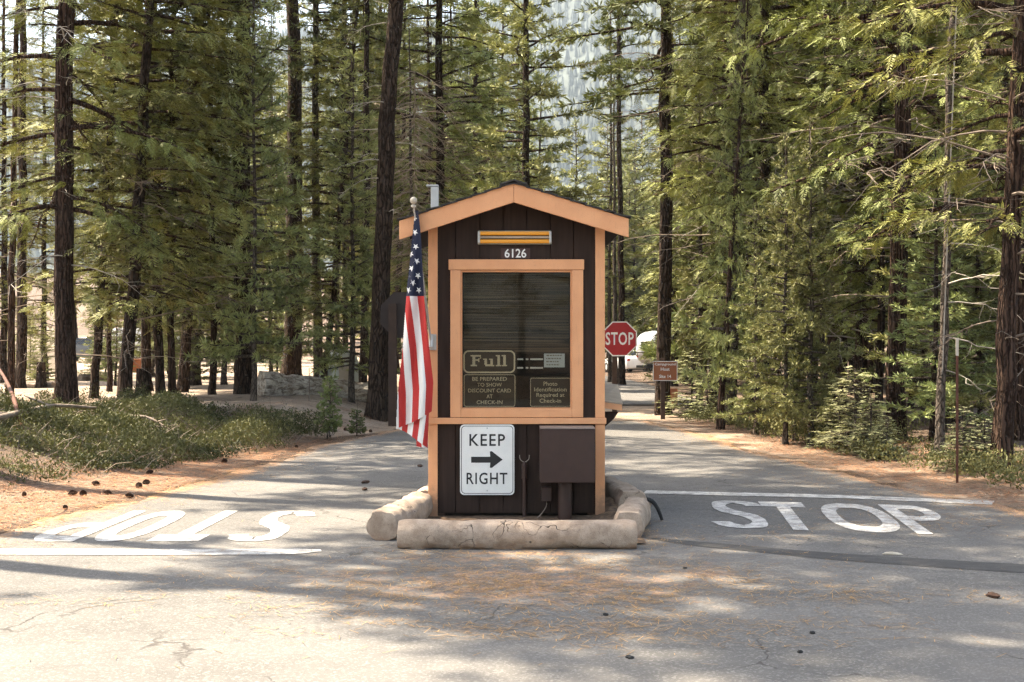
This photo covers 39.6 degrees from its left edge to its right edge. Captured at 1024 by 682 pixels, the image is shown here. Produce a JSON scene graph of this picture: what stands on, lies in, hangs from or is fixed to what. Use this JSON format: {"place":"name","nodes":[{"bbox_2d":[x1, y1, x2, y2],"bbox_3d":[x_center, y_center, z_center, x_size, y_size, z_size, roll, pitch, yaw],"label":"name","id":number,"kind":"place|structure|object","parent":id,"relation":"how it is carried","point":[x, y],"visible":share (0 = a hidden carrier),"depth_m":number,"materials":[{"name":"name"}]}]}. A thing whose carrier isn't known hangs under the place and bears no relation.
{"place":"outdoors","nodes":[
{"label":"outdoors","id":0,"kind":"place"},
{"bbox_2d":[0,0,489,55],"label":"sky","id":1,"kind":"structure","parent":0,"point":[277,24],"materials":[{"name":"white"}]},
{"bbox_2d":[0,0,923,272],"bbox_3d":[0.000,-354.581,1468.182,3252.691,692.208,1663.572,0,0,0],"label":"mountain","id":2,"kind":"structure","parent":0,"point":[606,82],"depth_m":1374.42,"materials":[{"name":"stone"}]},
{"bbox_2d":[0,0,967,270],"bbox_3d":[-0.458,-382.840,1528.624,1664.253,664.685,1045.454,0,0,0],"label":"mountain forest","id":3,"kind":"object","parent":2,"relation":"on","point":[572,90],"visible":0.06,"depth_m":1388.04,"materials":[{"name":"plant"}]},
{"bbox_2d":[0,421,1023,681],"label":"road","id":4,"kind":"structure","parent":0,"point":[156,639],"depth_m":8.58,"materials":[{"name":"asphalt"}]},
{"bbox_2d":[0,548,320,554],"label":"stop line","id":5,"kind":"object","parent":4,"relation":"on","point":[132,551],"visible":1,"depth_m":10.22,"materials":[{"name":"paint"}]},
{"bbox_2d":[34,511,315,540],"bbox_3d":[-2.700,1.512,11.703,2.004,0.001,1.940,0,0,0],"label":"road lettering","id":6,"kind":"object","parent":4,"relation":"on","point":[275,526],"visible":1,"depth_m":11.47,"materials":[{"name":"paint"}]},
{"bbox_2d":[366,491,432,540],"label":"concrete kerb","id":7,"kind":"structure","parent":4,"relation":"on","point":[382,523],"depth_m":10.93,"materials":[{"name":"concrete"}]},
{"bbox_2d":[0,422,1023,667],"bbox_3d":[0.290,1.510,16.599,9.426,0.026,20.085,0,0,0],"label":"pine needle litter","id":8,"kind":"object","parent":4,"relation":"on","point":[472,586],"visible":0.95,"depth_m":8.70,"materials":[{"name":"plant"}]},
{"bbox_2d":[397,519,636,548],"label":"concrete kerb","id":9,"kind":"structure","parent":4,"relation":"on","point":[512,534],"depth_m":10.34,"materials":[{"name":"concrete"}]},
{"bbox_2d":[427,497,645,542],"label":"planter soil","id":10,"kind":"structure","parent":4,"relation":"on","point":[611,508],"depth_m":12.02,"materials":[{"name":"soil"}]},
{"bbox_2d":[397,179,630,515],"bbox_3d":[0.035,0.014,13.258,1.990,3.008,2.875,0,0,0],"label":"check in booth","id":11,"kind":"object","parent":10,"relation":"on","point":[537,305],"visible":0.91,"depth_m":12.10,"materials":[{"name":"brown"}]},
{"bbox_2d":[396,210,432,447],"bbox_3d":[-0.808,-0.095,11.842,0.310,1.971,0.211,0,0,0],"label":"flag","id":12,"kind":"object","parent":11,"relation":"hanging from","point":[414,399],"visible":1,"depth_m":11.79,"materials":[{"name":"fabric"}]},
{"bbox_2d":[460,424,513,494],"bbox_3d":[-0.210,1.007,12.060,0.461,0.597,0.008,0,0,0],"label":"keep right sign","id":13,"kind":"object","parent":11,"relation":"attached to","point":[486,459],"visible":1,"depth_m":12.06,"materials":[{"name":"white"}]},
{"bbox_2d":[463,350,514,372],"bbox_3d":[-0.194,0.177,12.156,0.448,0.199,0.017,0,0,0],"label":"window sign","id":14,"kind":"object","parent":11,"relation":"attached to","point":[488,361],"visible":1,"depth_m":12.15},
{"bbox_2d":[464,374,514,406],"bbox_3d":[-0.192,0.423,12.157,0.442,0.279,0.014,0,0,0],"label":"window sign","id":15,"kind":"object","parent":11,"relation":"attached to","point":[489,390],"visible":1,"depth_m":12.15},
{"bbox_2d":[478,231,551,243],"bbox_3d":[0.022,-0.879,12.070,0.627,0.114,0.062,0,0,0],"label":"wall lamp","id":16,"kind":"object","parent":11,"relation":"attached to","point":[514,237],"visible":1,"depth_m":12.04,"materials":[{"name":"plastic"}]},
{"bbox_2d":[449,259,583,416],"bbox_3d":[0.037,-0.022,12.083,1.150,1.342,0.037,0,0,0],"label":"window frame","id":17,"kind":"structure","parent":11,"relation":"in","point":[455,265],"depth_m":12.07,"materials":[{"name":"orange paint"}]},
{"bbox_2d":[530,378,569,406],"bbox_3d":[0.328,0.437,12.157,0.347,0.248,0.014,0,0,0],"label":"window sign","id":18,"kind":"object","parent":11,"relation":"attached to","point":[549,392],"visible":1,"depth_m":12.15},
{"bbox_2d":[537,426,594,519],"bbox_3d":[0.422,1.121,11.908,0.531,0.810,0.305,0,0,0],"label":"electrical cabinet","id":19,"kind":"object","parent":10,"relation":"on","point":[566,456],"visible":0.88,"depth_m":11.76,"materials":[{"name":"metal"}]},
{"bbox_2d":[605,475,645,506],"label":"concrete kerb","id":20,"kind":"structure","parent":4,"relation":"on","point":[619,492],"depth_m":12.46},
{"bbox_2d":[613,496,651,536],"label":"concrete kerb","id":21,"kind":"structure","parent":4,"relation":"on","point":[637,510],"depth_m":11.15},
{"bbox_2d":[644,490,993,504],"bbox_3d":[2.936,1.512,13.837,3.340,0.001,0.440,0,0,17],"label":"stop line","id":22,"kind":"object","parent":4,"relation":"on","point":[812,495],"visible":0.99,"depth_m":13.83,"materials":[{"name":"paint"}]},
{"bbox_2d":[712,501,940,533],"bbox_3d":[2.669,1.512,12.321,2.022,0.001,1.981,0,0,14],"label":"road lettering","id":23,"kind":"object","parent":4,"relation":"on","point":[887,525],"visible":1,"depth_m":12.25,"materials":[{"name":"paint"}]},
{"bbox_2d":[651,538,1023,572],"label":"tar strip","id":24,"kind":"object","parent":4,"relation":"on","point":[1004,567],"visible":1,"depth_m":9.90,"materials":[{"name":"asphalt"}]},
{"bbox_2d":[0,273,1023,534],"bbox_3d":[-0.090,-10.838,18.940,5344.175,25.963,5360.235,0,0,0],"label":"ground","id":25,"kind":"structure","parent":0,"point":[224,395],"depth_m":19.21,"materials":[{"name":"soil"}]},
{"bbox_2d":[0,0,49,388],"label":"pine tree","id":26,"kind":"object","parent":25,"relation":"on","point":[21,351],"visible":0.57,"depth_m":32.95,"materials":[{"name":"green plant"}]},
{"bbox_2d":[0,0,78,394],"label":"pine tree","id":27,"kind":"object","parent":25,"relation":"on","point":[11,326],"visible":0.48,"depth_m":28.96,"materials":[{"name":"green plant"}]},
{"bbox_2d":[26,309,54,380],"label":"pine sapling","id":28,"kind":"object","parent":25,"relation":"on","point":[42,351],"visible":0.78,"depth_m":34.98,"materials":[{"name":"green plant"}]},
{"bbox_2d":[0,0,86,382],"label":"cedar tree","id":29,"kind":"object","parent":25,"relation":"on","point":[4,246],"visible":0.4,"depth_m":37.95,"materials":[{"name":"green plant"}]},
{"bbox_2d":[0,1,91,380],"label":"cedar tree","id":30,"kind":"object","parent":25,"relation":"on","point":[44,265],"visible":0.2,"depth_m":39.93,"materials":[{"name":"green plant"}]},
{"bbox_2d":[41,7,163,391],"bbox_3d":[-8.586,-5.715,30.971,3.141,14.434,2.637,0,0,22],"label":"pine tree","id":31,"kind":"object","parent":25,"relation":"on","point":[109,386],"visible":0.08,"depth_m":30.94,"materials":[{"name":"green plant"}]},
{"bbox_2d":[1,0,204,397],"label":"cedar tree","id":32,"kind":"object","parent":25,"relation":"on","point":[95,364],"visible":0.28,"depth_m":27.85,"materials":[{"name":"green plant"}]},
{"bbox_2d":[0,0,232,403],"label":"cedar tree","id":33,"kind":"object","parent":25,"relation":"on","point":[66,47],"visible":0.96,"depth_m":23.41,"materials":[{"name":"green plant"}]},
{"bbox_2d":[0,0,284,398],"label":"cedar tree","id":34,"kind":"object","parent":25,"relation":"on","point":[141,90],"visible":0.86,"depth_m":24.86,"materials":[{"name":"green plant"}]},
{"bbox_2d":[1,0,302,395],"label":"cedar tree","id":35,"kind":"object","parent":25,"relation":"on","point":[159,364],"visible":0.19,"depth_m":28.87,"materials":[{"name":"green plant"}]},
{"bbox_2d":[0,381,342,486],"bbox_3d":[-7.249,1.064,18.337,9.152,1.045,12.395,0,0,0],"label":"ground cover","id":36,"kind":"object","parent":25,"relation":"on","point":[109,420],"visible":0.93,"depth_m":18.77,"materials":[{"name":"green plant"}]},
{"bbox_2d":[73,0,274,394],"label":"cedar tree","id":37,"kind":"object","parent":25,"relation":"on","point":[171,343],"visible":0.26,"depth_m":28.70,"materials":[{"name":"green plant"}]},
{"bbox_2d":[163,267,222,388],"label":"background pine","id":38,"kind":"object","parent":25,"relation":"on","point":[177,350],"visible":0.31,"depth_m":33.89,"materials":[{"name":"green plant"}]},
{"bbox_2d":[50,0,338,385],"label":"cedar tree","id":39,"kind":"object","parent":25,"relation":"on","point":[193,382],"visible":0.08,"depth_m":35.93,"materials":[{"name":"green plant"}]},
{"bbox_2d":[167,7,233,391],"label":"pine tree","id":40,"kind":"object","parent":25,"relation":"on","point":[182,384],"visible":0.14,"depth_m":31.41,"materials":[{"name":"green plant"}]},
{"bbox_2d":[125,2,312,394],"bbox_3d":[-6.437,-5.681,29.435,3.866,14.401,4.224,0,0,-36],"label":"cedar tree","id":41,"kind":"object","parent":25,"relation":"on","point":[213,370],"visible":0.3,"depth_m":29.12,"materials":[{"name":"green plant"}]},
{"bbox_2d":[152,48,291,384],"bbox_3d":[-7.391,-3.005,36.027,3.412,9.019,3.686,0,0,29],"label":"pine tree","id":42,"kind":"object","parent":25,"relation":"on","point":[223,379],"visible":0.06,"depth_m":35.94,"materials":[{"name":"green plant"}]},
{"bbox_2d":[154,0,326,400],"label":"pine tree","id":43,"kind":"object","parent":25,"relation":"on","point":[241,323],"visible":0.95,"depth_m":27.41,"materials":[{"name":"green plant"}]},
{"bbox_2d":[214,0,320,393],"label":"pine tree","id":44,"kind":"object","parent":25,"relation":"on","point":[242,374],"visible":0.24,"depth_m":29.34,"materials":[{"name":"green plant"}]},
{"bbox_2d":[209,70,342,371],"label":"pine tree","id":45,"kind":"object","parent":25,"relation":"on","point":[305,352],"visible":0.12,"depth_m":40.82,"materials":[{"name":"green plant"}]},
{"bbox_2d":[251,0,334,375],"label":"pine tree","id":46,"kind":"object","parent":25,"relation":"on","point":[292,364],"visible":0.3,"depth_m":38.86,"materials":[{"name":"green plant"}]},
{"bbox_2d":[257,371,367,401],"bbox_3d":[-4.005,0.984,29.496,2.642,0.760,0.600,0,0,-33],"label":"boulder","id":47,"kind":"object","parent":25,"relation":"on","point":[273,383],"visible":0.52,"depth_m":29.00,"materials":[{"name":"grey stone"}]},
{"bbox_2d":[281,0,354,377],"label":"pine tree","id":48,"kind":"object","parent":25,"relation":"on","point":[314,12],"visible":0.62,"depth_m":36.95,"materials":[{"name":"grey plant"}]},
{"bbox_2d":[250,0,395,322],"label":"background pine","id":49,"kind":"object","parent":25,"relation":"on","point":[304,6],"visible":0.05,"depth_m":59.16,"materials":[{"name":"green plant"}]},
{"bbox_2d":[313,372,342,438],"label":"pine sapling","id":50,"kind":"object","parent":25,"relation":"on","point":[331,423],"visible":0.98,"depth_m":21.96,"materials":[{"name":"green plant"}]},
{"bbox_2d":[258,0,408,378],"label":"cedar tree","id":51,"kind":"object","parent":25,"relation":"on","point":[307,194],"visible":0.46,"depth_m":35.40,"materials":[{"name":"green plant"}]},
{"bbox_2d":[302,0,373,343],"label":"background pine","id":52,"kind":"object","parent":25,"relation":"on","point":[322,181],"visible":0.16,"depth_m":48.14,"materials":[{"name":"green plant"}]},
{"bbox_2d":[284,47,402,402],"bbox_3d":[-3.224,-2.183,28.895,2.854,7.655,2.909,0,0,0],"label":"pine tree","id":53,"kind":"object","parent":25,"relation":"on","point":[363,288],"visible":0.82,"depth_m":28.90,"materials":[{"name":"green plant"}]},
{"bbox_2d":[284,0,411,347],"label":"pine tree","id":54,"kind":"object","parent":25,"relation":"on","point":[308,98],"visible":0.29,"depth_m":36.99,"materials":[{"name":"green plant"}]},
{"bbox_2d":[316,0,408,382],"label":"pine tree","id":55,"kind":"object","parent":25,"relation":"on","point":[365,37],"visible":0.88,"depth_m":33.49,"materials":[{"name":"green plant"}]},
{"bbox_2d":[310,2,444,328],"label":"background pine","id":56,"kind":"object","parent":25,"relation":"on","point":[411,26],"visible":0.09,"depth_m":56.84,"materials":[{"name":"green plant"}]},
{"bbox_2d":[325,0,432,421],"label":"pine tree","id":57,"kind":"object","parent":25,"relation":"on","point":[376,408],"visible":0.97,"depth_m":26.17,"materials":[{"name":"brown plant"}]},
{"bbox_2d":[381,292,425,425],"bbox_3d":[-1.945,0.373,25.428,0.820,2.500,0.156,0,0,0],"label":"octagonal sign","id":58,"kind":"object","parent":25,"relation":"on","point":[393,305],"visible":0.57,"depth_m":25.35,"materials":[{"name":"black metal"}]},
{"bbox_2d":[369,0,453,368],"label":"background pine","id":59,"kind":"object","parent":25,"relation":"on","point":[422,165],"visible":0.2,"depth_m":53.68,"materials":[{"name":"green plant"}]},
{"bbox_2d":[342,29,484,303],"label":"pine tree","id":60,"kind":"object","parent":25,"relation":"on","point":[410,156],"visible":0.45,"depth_m":34.00,"materials":[{"name":"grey plant"}]},
{"bbox_2d":[355,0,498,210],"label":"background pine","id":61,"kind":"object","parent":25,"relation":"on","point":[423,40],"visible":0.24,"depth_m":49.80,"materials":[{"name":"green plant"}]},
{"bbox_2d":[334,0,530,338],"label":"cedar tree","id":62,"kind":"object","parent":25,"relation":"on","point":[439,64],"visible":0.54,"depth_m":35.85,"materials":[{"name":"green plant"}]},
{"bbox_2d":[419,0,521,299],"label":"pine tree","id":63,"kind":"object","parent":25,"relation":"on","point":[476,78],"visible":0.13,"depth_m":53.75,"materials":[{"name":"green plant"}]},
{"bbox_2d":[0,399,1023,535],"bbox_3d":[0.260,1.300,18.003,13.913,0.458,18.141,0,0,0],"label":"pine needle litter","id":64,"kind":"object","parent":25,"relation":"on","point":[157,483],"visible":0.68,"depth_m":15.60,"materials":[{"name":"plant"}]},
{"bbox_2d":[465,0,560,188],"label":"background pine","id":65,"kind":"object","parent":25,"relation":"on","point":[534,111],"visible":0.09,"depth_m":64.59,"materials":[{"name":"green plant"}]},
{"bbox_2d":[445,0,609,200],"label":"pine tree","id":66,"kind":"object","parent":25,"relation":"on","point":[528,11],"visible":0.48,"depth_m":43.86,"materials":[{"name":"green plant"}]},
{"bbox_2d":[510,13,568,190],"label":"background pine","id":67,"kind":"object","parent":25,"relation":"on","point":[541,140],"visible":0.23,"depth_m":83.79,"materials":[{"name":"green plant"}]},
{"bbox_2d":[553,118,637,362],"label":"pine tree","id":68,"kind":"object","parent":25,"relation":"on","point":[577,181],"visible":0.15,"depth_m":59.86,"materials":[{"name":"green plant"}]},
{"bbox_2d":[577,1,641,381],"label":"pine tree","id":69,"kind":"object","parent":25,"relation":"on","point":[610,207],"visible":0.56,"depth_m":57.94,"materials":[{"name":"green plant"}]},
{"bbox_2d":[586,0,653,384],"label":"pine tree","id":70,"kind":"object","parent":25,"relation":"on","point":[619,45],"visible":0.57,"depth_m":51.93,"materials":[{"name":"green plant"}]},
{"bbox_2d":[605,321,636,410],"bbox_3d":[2.309,0.552,30.548,0.744,1.942,0.103,0,0,2],"label":"stop sign","id":71,"kind":"object","parent":25,"relation":"on","point":[620,338],"visible":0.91,"depth_m":30.50,"materials":[{"name":"red metal"}]},
{"bbox_2d":[586,112,656,357],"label":"background pine","id":72,"kind":"object","parent":25,"relation":"on","point":[605,180],"visible":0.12,"depth_m":100.64,"materials":[{"name":"green plant"}]},
{"bbox_2d":[605,139,658,337],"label":"background pine","id":73,"kind":"object","parent":25,"relation":"on","point":[642,232],"visible":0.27,"depth_m":100.32,"materials":[{"name":"green plant"}]},
{"bbox_2d":[604,110,660,330],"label":"background pine","id":74,"kind":"object","parent":25,"relation":"on","point":[646,140],"visible":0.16,"depth_m":105.46,"materials":[{"name":"green plant"}]},
{"bbox_2d":[539,0,749,414],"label":"pine tree","id":75,"kind":"object","parent":25,"relation":"on","point":[663,349],"visible":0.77,"depth_m":29.16,"materials":[{"name":"green plant"}]},
{"bbox_2d":[617,0,694,385],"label":"background pine","id":76,"kind":"object","parent":25,"relation":"on","point":[650,283],"visible":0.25,"depth_m":50.01,"materials":[{"name":"green plant"}]},
{"bbox_2d":[628,0,728,387],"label":"background pine","id":77,"kind":"object","parent":25,"relation":"on","point":[658,149],"visible":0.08,"depth_m":44.69,"materials":[{"name":"green plant"}]},
{"bbox_2d":[654,350,717,416],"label":"fir sapling","id":78,"kind":"object","parent":25,"relation":"on","point":[683,400],"visible":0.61,"depth_m":28.43,"materials":[{"name":"green plant"}]},
{"bbox_2d":[643,62,748,407],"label":"pine tree","id":79,"kind":"object","parent":25,"relation":"on","point":[689,278],"visible":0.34,"depth_m":30.90,"materials":[{"name":"green plant"}]},
{"bbox_2d":[643,0,757,405],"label":"background pine","id":80,"kind":"object","parent":25,"relation":"on","point":[674,218],"visible":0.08,"depth_m":33.12,"materials":[{"name":"green plant"}]},
{"bbox_2d":[637,2,805,334],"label":"background pine","id":81,"kind":"object","parent":25,"relation":"on","point":[681,94],"visible":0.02,"depth_m":40.29,"materials":[{"name":"green plant"}]},
{"bbox_2d":[637,0,822,424],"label":"cedar tree","id":82,"kind":"object","parent":25,"relation":"on","point":[708,85],"visible":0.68,"depth_m":25.38,"materials":[{"name":"green plant"}]},
{"bbox_2d":[671,0,824,429],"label":"pine tree","id":83,"kind":"object","parent":25,"relation":"on","point":[731,217],"visible":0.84,"depth_m":24.45,"materials":[{"name":"green plant"}]},
{"bbox_2d":[627,0,872,402],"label":"background pine","id":84,"kind":"object","parent":25,"relation":"on","point":[650,351],"visible":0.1,"depth_m":31.48,"materials":[{"name":"green plant"}]},
{"bbox_2d":[610,0,893,413],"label":"cedar tree","id":85,"kind":"object","parent":25,"relation":"on","point":[765,170],"visible":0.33,"depth_m":26.92,"materials":[{"name":"green plant"}]},
{"bbox_2d":[711,201,801,434],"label":"pine tree","id":86,"kind":"object","parent":25,"relation":"on","point":[745,402],"visible":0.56,"depth_m":22.97,"materials":[{"name":"green plant"}]},
{"bbox_2d":[730,127,844,444],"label":"pine tree","id":87,"kind":"object","parent":25,"relation":"on","point":[763,370],"visible":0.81,"depth_m":20.78,"materials":[{"name":"green plant"}]},
{"bbox_2d":[744,150,848,440],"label":"pine tree","id":88,"kind":"object","parent":25,"relation":"on","point":[826,368],"visible":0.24,"depth_m":21.31,"materials":[{"name":"green plant"}]},
{"bbox_2d":[677,47,934,403],"bbox_3d":[6.120,-2.205,27.071,5.680,7.850,5.769,0,0,32],"label":"pine tree","id":89,"kind":"object","parent":25,"relation":"on","point":[822,339],"visible":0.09,"depth_m":26.95,"materials":[{"name":"green plant"}]},
{"bbox_2d":[751,113,867,444],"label":"pine tree","id":90,"kind":"object","parent":25,"relation":"on","point":[809,359],"visible":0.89,"depth_m":20.50,"materials":[{"name":"green plant"}]},
{"bbox_2d":[803,380,860,448],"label":"fir sapling","id":91,"kind":"object","parent":25,"relation":"on","point":[839,413],"visible":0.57,"depth_m":19.79,"materials":[{"name":"green plant"}]},
{"bbox_2d":[746,0,937,404],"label":"background pine","id":92,"kind":"object","parent":25,"relation":"on","point":[842,369],"visible":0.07,"depth_m":29.80,"materials":[{"name":"green plant"}]},
{"bbox_2d":[678,401,1023,489],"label":"ground cover","id":93,"kind":"object","parent":25,"relation":"on","point":[802,430],"visible":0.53,"depth_m":18.01,"materials":[{"name":"green plant"}]},
{"bbox_2d":[812,366,901,452],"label":"fir sapling","id":94,"kind":"object","parent":25,"relation":"on","point":[843,434],"visible":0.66,"depth_m":19.18,"materials":[{"name":"green plant"}]},
{"bbox_2d":[705,0,1010,411],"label":"cedar tree","id":95,"kind":"object","parent":25,"relation":"on","point":[860,364],"visible":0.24,"depth_m":26.86,"materials":[{"name":"green plant"}]},
{"bbox_2d":[719,0,1010,439],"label":"cedar tree","id":96,"kind":"object","parent":25,"relation":"on","point":[902,116],"visible":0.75,"depth_m":20.49,"materials":[{"name":"green plant"}]},
{"bbox_2d":[760,0,996,422],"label":"cedar tree","id":97,"kind":"object","parent":25,"relation":"on","point":[879,286],"visible":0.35,"depth_m":23.94,"materials":[{"name":"green plant"}]},
{"bbox_2d":[816,0,1023,472],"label":"cedar tree","id":98,"kind":"object","parent":25,"relation":"on","point":[1002,433],"visible":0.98,"depth_m":15.92,"materials":[{"name":"green plant"}]},
{"bbox_2d":[832,0,1011,422],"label":"cedar tree","id":99,"kind":"object","parent":25,"relation":"on","point":[873,302],"visible":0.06,"depth_m":23.96,"materials":[{"name":"green plant"}]},
{"bbox_2d":[851,142,996,440],"bbox_3d":[5.723,-0.487,19.493,2.150,4.509,2.138,1,0,0],"label":"background pine","id":100,"kind":"object","parent":25,"relation":"on","point":[934,318],"visible":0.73,"depth_m":19.47,"materials":[{"name":"green plant"}]},
{"bbox_2d":[858,116,1001,432],"bbox_3d":[6.523,-0.799,21.453,2.409,5.153,2.232,0,0,43],"label":"background pine","id":101,"kind":"object","parent":25,"relation":"on","point":[963,399],"visible":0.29,"depth_m":21.31,"materials":[{"name":"green plant"}]},
{"bbox_2d":[850,0,1023,454],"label":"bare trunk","id":102,"kind":"object","parent":25,"relation":"on","point":[939,438],"visible":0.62,"depth_m":18.21,"materials":[{"name":"brown bark"},{"name":"green foliage"}]},
{"bbox_2d":[864,0,1023,440],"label":"cedar tree","id":103,"kind":"object","parent":25,"relation":"on","point":[1019,414],"visible":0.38,"depth_m":19.39,"materials":[{"name":"green plant"}]},
{"bbox_2d":[907,21,1006,425],"bbox_3d":[7.536,-1.722,23.049,2.306,6.979,2.135,0,0,-27],"label":"pine tree","id":104,"kind":"object","parent":25,"relation":"on","point":[979,353],"visible":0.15,"depth_m":22.92,"materials":[{"name":"green plant"}]},
{"bbox_2d":[926,405,988,471],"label":"fir sapling","id":105,"kind":"object","parent":25,"relation":"on","point":[964,421],"visible":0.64,"depth_m":16.38,"materials":[{"name":"green plant"}]},
{"bbox_2d":[947,164,1005,416],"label":"background pine","id":106,"kind":"object","parent":25,"relation":"on","point":[990,332],"visible":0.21,"depth_m":20.99,"materials":[{"name":"green plant"}]},
{"bbox_2d":[605,376,693,403],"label":"campground road","id":107,"kind":"structure","parent":0,"point":[632,392],"depth_m":40.56,"materials":[{"name":"asphalt"}]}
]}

